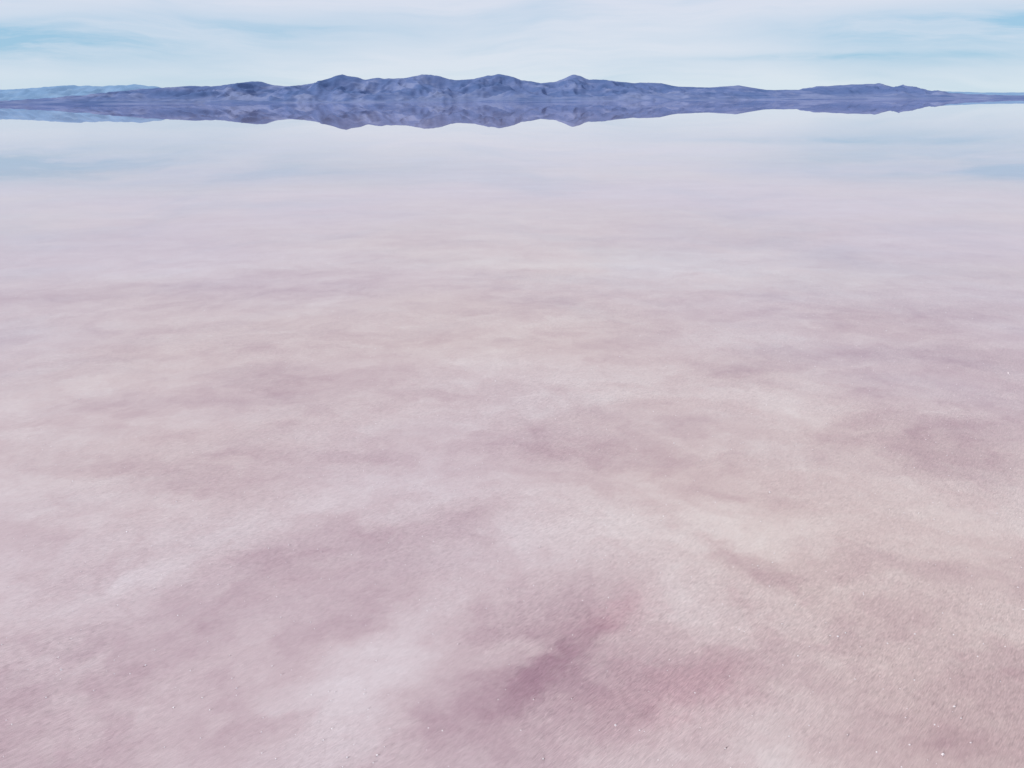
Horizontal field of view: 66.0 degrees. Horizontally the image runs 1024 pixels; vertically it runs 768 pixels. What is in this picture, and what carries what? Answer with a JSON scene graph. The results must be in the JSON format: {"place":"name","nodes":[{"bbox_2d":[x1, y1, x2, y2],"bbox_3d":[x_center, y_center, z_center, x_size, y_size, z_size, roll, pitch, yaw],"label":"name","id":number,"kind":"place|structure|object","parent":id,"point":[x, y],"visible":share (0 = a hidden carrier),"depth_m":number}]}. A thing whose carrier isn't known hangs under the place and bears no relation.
{"place":"outdoors","nodes":[
{"label":"outdoors","id":0,"kind":"place"},
{"bbox_2d":[0,84,159,100],"bbox_3d":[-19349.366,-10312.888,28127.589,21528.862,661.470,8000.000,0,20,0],"label":"distant mountain range","id":1,"kind":"structure","parent":0,"point":[40,92],"depth_m":27054.48},
{"bbox_2d":[0,202,1023,767],"bbox_3d":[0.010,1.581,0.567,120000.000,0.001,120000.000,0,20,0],"label":"salt flat ground","id":2,"kind":"structure","parent":0,"point":[606,466],"depth_m":3.63},
{"bbox_2d":[0,98,1023,222],"bbox_3d":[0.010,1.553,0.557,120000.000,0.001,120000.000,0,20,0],"label":"lake water","id":3,"kind":"structure","parent":0,"point":[65,161],"depth_m":25.86},
{"bbox_2d":[0,74,1023,104],"bbox_3d":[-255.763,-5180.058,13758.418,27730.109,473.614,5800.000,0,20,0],"label":"mountain range","id":4,"kind":"structure","parent":0,"point":[418,88],"depth_m":12449.21},
{"bbox_2d":[0,0,1023,92],"label":"sky","id":5,"kind":"structure","parent":0,"point":[941,45]},
{"bbox_2d":[1,236,1023,767],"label":"salt crystals","id":6,"kind":"object","parent":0,"point":[569,454],"visible":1,"depth_m":3.04},
{"bbox_2d":[945,91,1023,94],"bbox_3d":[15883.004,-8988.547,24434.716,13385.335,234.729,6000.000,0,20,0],"label":"distant mountain range","id":7,"kind":"structure","parent":0,"point":[1007,93],"depth_m":23777.17}
]}

